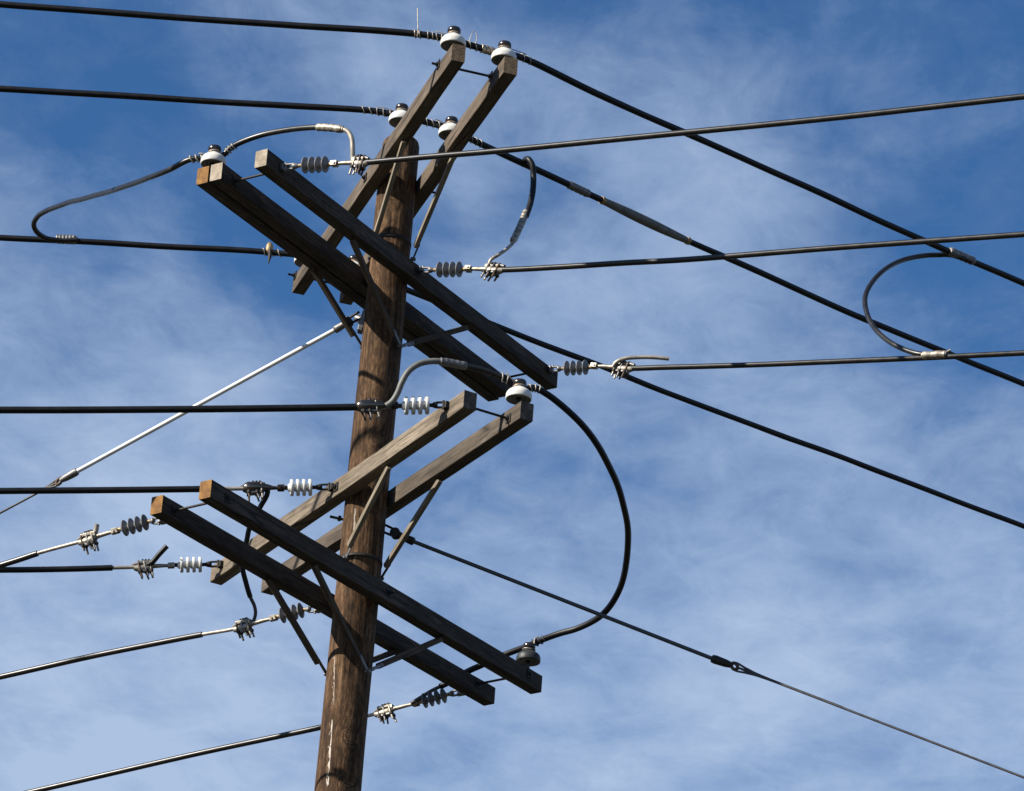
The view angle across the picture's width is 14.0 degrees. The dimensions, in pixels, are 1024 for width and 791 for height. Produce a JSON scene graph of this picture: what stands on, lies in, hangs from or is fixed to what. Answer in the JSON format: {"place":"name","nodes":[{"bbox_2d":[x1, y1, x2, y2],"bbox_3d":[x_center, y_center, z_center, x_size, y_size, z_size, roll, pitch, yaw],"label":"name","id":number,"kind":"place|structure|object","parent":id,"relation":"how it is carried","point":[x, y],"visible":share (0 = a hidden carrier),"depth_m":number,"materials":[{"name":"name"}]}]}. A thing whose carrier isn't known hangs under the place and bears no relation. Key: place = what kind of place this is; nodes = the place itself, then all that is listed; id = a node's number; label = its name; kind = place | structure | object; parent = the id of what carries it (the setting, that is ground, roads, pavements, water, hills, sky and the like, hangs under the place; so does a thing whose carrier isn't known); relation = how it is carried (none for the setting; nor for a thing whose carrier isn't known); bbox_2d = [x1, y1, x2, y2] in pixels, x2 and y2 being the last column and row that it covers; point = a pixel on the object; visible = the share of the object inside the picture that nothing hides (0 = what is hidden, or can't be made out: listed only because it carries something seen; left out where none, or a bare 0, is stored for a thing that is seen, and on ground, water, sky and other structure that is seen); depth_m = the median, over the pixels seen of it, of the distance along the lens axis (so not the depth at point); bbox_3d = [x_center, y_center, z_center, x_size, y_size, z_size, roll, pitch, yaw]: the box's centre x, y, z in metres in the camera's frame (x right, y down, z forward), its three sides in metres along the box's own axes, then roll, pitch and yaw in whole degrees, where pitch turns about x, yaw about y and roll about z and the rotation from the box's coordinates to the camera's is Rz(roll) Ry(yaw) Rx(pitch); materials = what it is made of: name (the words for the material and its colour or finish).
{"place":"outdoors","nodes":[
{"label":"outdoors","id":0,"kind":"place"},
{"bbox_2d":[0,0,1023,790],"label":"sky","id":1,"kind":"structure","parent":0,"point":[853,587],"materials":[{"name":"blue"}]},
{"label":"ground","id":2,"kind":"structure","parent":0,"visible":0},
{"bbox_2d":[150,43,557,790],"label":"utility pole","id":3,"kind":"object","parent":2,"relation":"on","point":[378,277],"visible":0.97,"depth_m":28.42,"materials":[{"name":"wood"}]},
{"bbox_2d":[117,514,166,535],"bbox_3d":[-2.417,0.839,27.128,0.379,0.132,0.109,-7,-27,22],"label":"strain insulator","id":4,"kind":"object","parent":3,"relation":"attached to","point":[131,525],"visible":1,"depth_m":27.11,"materials":[{"name":"ceramic"}]},
{"bbox_2d":[77,527,119,554],"bbox_3d":[-2.704,0.947,27.223,0.312,0.150,0.088,-7,-27,22],"label":"strain clamp","id":5,"kind":"object","parent":4,"relation":"attached to","point":[86,540],"visible":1,"depth_m":27.21,"materials":[{"name":"metal"}]},
{"bbox_2d":[0,524,99,568],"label":"overhead wire","id":6,"kind":"object","parent":5,"relation":"attached to","point":[22,558],"visible":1,"depth_m":27.36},
{"bbox_2d":[0,311,359,513],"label":"guy wire","id":7,"kind":"object","parent":3,"relation":"attached to","point":[75,472],"visible":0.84,"depth_m":29.29,"materials":[{"name":"metal"}]},
{"bbox_2d":[174,557,223,572],"bbox_3d":[-2.246,1.216,29.837,0.395,0.129,0.111,6,-25,-4],"label":"strain insulator","id":8,"kind":"object","parent":3,"relation":"attached to","point":[187,564],"visible":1,"depth_m":29.81,"materials":[{"name":"ceramic"}]},
{"bbox_2d":[132,559,174,579],"bbox_3d":[-2.567,1.243,29.792,0.308,0.153,0.075,6,-25,-4],"label":"strain clamp","id":9,"kind":"object","parent":8,"relation":"attached to","point":[140,567],"visible":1,"depth_m":29.78,"materials":[{"name":"metal"}]},
{"bbox_2d":[0,544,168,572],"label":"overhead wire","id":10,"kind":"object","parent":9,"relation":"attached to","point":[158,555],"visible":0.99,"depth_m":29.72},
{"bbox_2d":[200,144,225,166],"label":"pin insulator","id":11,"kind":"object","parent":3,"relation":"on","point":[210,158],"visible":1,"depth_m":28.14,"materials":[{"name":"ceramic"}]},
{"bbox_2d":[31,123,354,244],"bbox_3d":[-2.466,-1.461,29.262,0.739,1.022,4.159,19,-29,-29],"label":"jumper wire","id":12,"kind":"object","parent":11,"relation":"attached to","point":[74,239],"visible":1,"depth_m":28.32,"materials":[{"name":"metal"}]},
{"bbox_2d":[274,603,321,622],"bbox_3d":[-1.458,1.474,28.357,0.374,0.131,0.109,-7,-27,22],"label":"strain insulator","id":13,"kind":"object","parent":3,"relation":"attached to","point":[295,611],"visible":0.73,"depth_m":28.34,"materials":[{"name":"ceramic"}]},
{"bbox_2d":[232,614,277,640],"bbox_3d":[-1.759,1.584,28.454,0.344,0.152,0.083,-7,-27,22],"label":"strain clamp","id":14,"kind":"object","parent":13,"relation":"attached to","point":[243,625],"visible":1,"depth_m":28.45,"materials":[{"name":"metal"}]},
{"bbox_2d":[0,627,232,679],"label":"overhead wire","id":15,"kind":"object","parent":14,"relation":"attached to","point":[103,654],"visible":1,"depth_m":28.82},
{"bbox_2d":[294,258,301,266],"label":"pin insulator","id":16,"kind":"object","parent":3,"relation":"on","point":[297,263],"visible":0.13,"depth_m":31.10,"materials":[{"name":"ceramic"}]},
{"bbox_2d":[0,234,1023,529],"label":"overhead wire","id":17,"kind":"object","parent":16,"relation":"attached to","point":[272,250],"visible":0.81,"depth_m":32.88,"materials":[{"name":"metal"}]},
{"bbox_2d":[280,156,331,173],"bbox_3d":[-1.368,-1.529,27.795,0.427,0.128,0.112,-7,-27,22],"label":"strain insulator","id":18,"kind":"object","parent":3,"relation":"attached to","point":[318,164],"visible":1,"depth_m":27.76,"materials":[{"name":"ceramic"}]},
{"bbox_2d":[330,154,369,175],"bbox_3d":[-1.069,-1.521,27.651,0.290,0.150,0.075,-7,-27,23],"label":"strain clamp","id":19,"kind":"object","parent":18,"relation":"attached to","point":[358,164],"visible":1,"depth_m":27.62,"materials":[{"name":"metal"}]},
{"bbox_2d":[364,93,1023,164],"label":"overhead wire","id":20,"kind":"object","parent":19,"relation":"attached to","point":[767,124],"visible":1,"depth_m":26.62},
{"bbox_2d":[282,479,333,495],"bbox_3d":[-1.389,0.634,28.471,0.388,0.132,0.115,6,-25,-4],"label":"strain insulator","id":21,"kind":"object","parent":3,"relation":"attached to","point":[303,487],"visible":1,"depth_m":28.44,"materials":[{"name":"ceramic"}]},
{"bbox_2d":[240,480,284,501],"bbox_3d":[-1.704,0.652,28.424,0.304,0.158,0.090,4,-25,0],"label":"strain clamp","id":22,"kind":"object","parent":21,"relation":"attached to","point":[256,488],"visible":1,"depth_m":28.41,"materials":[{"name":"metal"}]},
{"bbox_2d":[0,486,242,493],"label":"overhead wire","id":23,"kind":"object","parent":22,"relation":"attached to","point":[95,490],"visible":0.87,"depth_m":28.30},
{"bbox_2d":[240,489,269,620],"bbox_3d":[-1.773,1.087,28.455,0.152,0.836,0.470,6,-25,-4],"label":"jumper wire","id":24,"kind":"object","parent":22,"relation":"hanging from","point":[247,540],"visible":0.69,"depth_m":28.45,"materials":[{"name":"metal"}]},
{"bbox_2d":[349,255,357,263],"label":"pin insulator","id":25,"kind":"object","parent":3,"relation":"on","point":[353,258],"visible":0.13,"depth_m":31.18,"materials":[{"name":"ceramic"}]},
{"bbox_2d":[388,103,408,127],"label":"pin insulator","id":26,"kind":"object","parent":3,"relation":"on","point":[395,117],"visible":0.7,"depth_m":29.01,"materials":[{"name":"ceramic"}]},
{"bbox_2d":[0,86,1023,386],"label":"overhead wire","id":27,"kind":"object","parent":26,"relation":"attached to","point":[622,210],"visible":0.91,"depth_m":29.81,"materials":[{"name":"metal"}]},
{"bbox_2d":[489,156,535,263],"bbox_3d":[0.023,-1.292,29.328,0.162,1.069,0.466,-7,-27,22],"label":"jumper wire","id":28,"kind":"object","parent":27,"relation":"hanging from","point":[524,216],"visible":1,"depth_m":29.35,"materials":[{"name":"metal"}]},
{"bbox_2d":[396,396,449,414],"bbox_3d":[-0.582,0.069,27.198,0.379,0.138,0.119,6,-25,-4],"label":"strain insulator","id":29,"kind":"object","parent":3,"relation":"attached to","point":[412,405],"visible":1,"depth_m":27.17,"materials":[{"name":"ceramic"}]},
{"bbox_2d":[356,398,397,420],"bbox_3d":[-0.890,0.087,27.151,0.298,0.154,0.089,4,-25,0],"label":"strain clamp","id":30,"kind":"object","parent":29,"relation":"attached to","point":[369,406],"visible":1,"depth_m":27.13,"materials":[{"name":"metal"}]},
{"bbox_2d":[0,403,356,413],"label":"overhead wire","id":31,"kind":"object","parent":30,"relation":"attached to","point":[158,409],"visible":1,"depth_m":26.99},
{"bbox_2d":[417,261,465,277],"bbox_3d":[-0.485,-0.872,29.088,0.412,0.130,0.112,-7,-27,22],"label":"strain insulator","id":32,"kind":"object","parent":3,"relation":"attached to","point":[446,269],"visible":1,"depth_m":29.05,"materials":[{"name":"ceramic"}]},
{"bbox_2d":[464,262,505,281],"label":"strain clamp","id":33,"kind":"object","parent":32,"relation":"attached to","point":[491,270],"visible":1,"depth_m":28.90,"materials":[{"name":"metal"}]},
{"bbox_2d":[500,231,1023,272],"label":"overhead wire","id":34,"kind":"object","parent":33,"relation":"attached to","point":[964,238],"visible":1,"depth_m":28.06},
{"bbox_2d":[417,688,465,707],"bbox_3d":[-0.511,2.142,29.576,0.390,0.132,0.109,-7,-27,22],"label":"strain insulator","id":35,"kind":"object","parent":3,"relation":"attached to","point":[431,698],"visible":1,"depth_m":29.56,"materials":[{"name":"ceramic"}]},
{"bbox_2d":[373,701,419,723],"bbox_3d":[-0.830,2.252,29.674,0.362,0.152,0.074,-7,-27,23],"label":"strain clamp","id":36,"kind":"object","parent":35,"relation":"attached to","point":[383,712],"visible":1,"depth_m":29.68,"materials":[{"name":"metal"}]},
{"bbox_2d":[25,713,373,790],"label":"overhead wire","id":37,"kind":"object","parent":36,"relation":"attached to","point":[183,757],"visible":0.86,"depth_m":30.23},
{"bbox_2d":[438,116,457,139],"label":"pin insulator","id":38,"kind":"object","parent":3,"relation":"on","point":[445,130],"visible":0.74,"depth_m":29.14,"materials":[{"name":"ceramic"}]},
{"bbox_2d":[440,26,465,50],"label":"pin insulator","id":39,"kind":"object","parent":3,"relation":"on","point":[447,41],"visible":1,"depth_m":27.98,"materials":[{"name":"ceramic"}]},
{"bbox_2d":[0,0,1023,286],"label":"overhead wire","id":40,"kind":"object","parent":39,"relation":"attached to","point":[488,50],"visible":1,"depth_m":28.19,"materials":[{"name":"metal"}]},
{"bbox_2d":[863,247,975,359],"bbox_3d":[2.923,-0.641,30.258,0.712,1.574,1.557,-2,-26,12],"label":"jumper wire","id":41,"kind":"object","parent":40,"relation":"hanging from","point":[955,253],"visible":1,"depth_m":30.30,"materials":[{"name":"metal"}]},
{"bbox_2d":[491,40,516,65],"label":"pin insulator","id":42,"kind":"object","parent":3,"relation":"on","point":[499,54],"visible":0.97,"depth_m":28.12,"materials":[{"name":"ceramic"}]},
{"bbox_2d":[506,378,531,404],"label":"pin insulator","id":43,"kind":"object","parent":3,"relation":"on","point":[515,395],"visible":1,"depth_m":27.28,"materials":[{"name":"ceramic"}]},
{"bbox_2d":[384,358,630,705],"bbox_3d":[0.012,0.982,28.379,1.572,1.251,3.215,2,-25,4],"label":"jumper wire","id":44,"kind":"object","parent":43,"relation":"attached to","point":[508,379],"visible":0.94,"depth_m":27.89,"materials":[{"name":"metal"}]},
{"bbox_2d":[516,642,540,667],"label":"pin insulator","id":45,"kind":"object","parent":3,"relation":"on","point":[528,658],"visible":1,"depth_m":29.39,"materials":[{"name":"ceramic"}]},
{"bbox_2d":[548,360,593,375],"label":"strain insulator","id":46,"kind":"object","parent":3,"relation":"attached to","point":[573,367],"visible":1,"depth_m":30.40,"materials":[{"name":"ceramic"}]},
{"bbox_2d":[590,361,635,379],"bbox_3d":[0.735,-0.179,30.272,0.354,0.161,0.075,-7,-27,22],"label":"strain clamp","id":47,"kind":"object","parent":46,"relation":"attached to","point":[622,368],"visible":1,"depth_m":30.23,"materials":[{"name":"metal"}]},
{"bbox_2d":[612,350,1023,370],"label":"overhead wire","id":48,"kind":"object","parent":47,"relation":"attached to","point":[820,361],"visible":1,"depth_m":29.66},
{"bbox_2d":[385,524,1023,778],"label":"guy wire","id":49,"kind":"object","parent":3,"relation":"attached to","point":[395,533],"visible":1,"depth_m":27.66,"materials":[{"name":"metal"}]}
]}

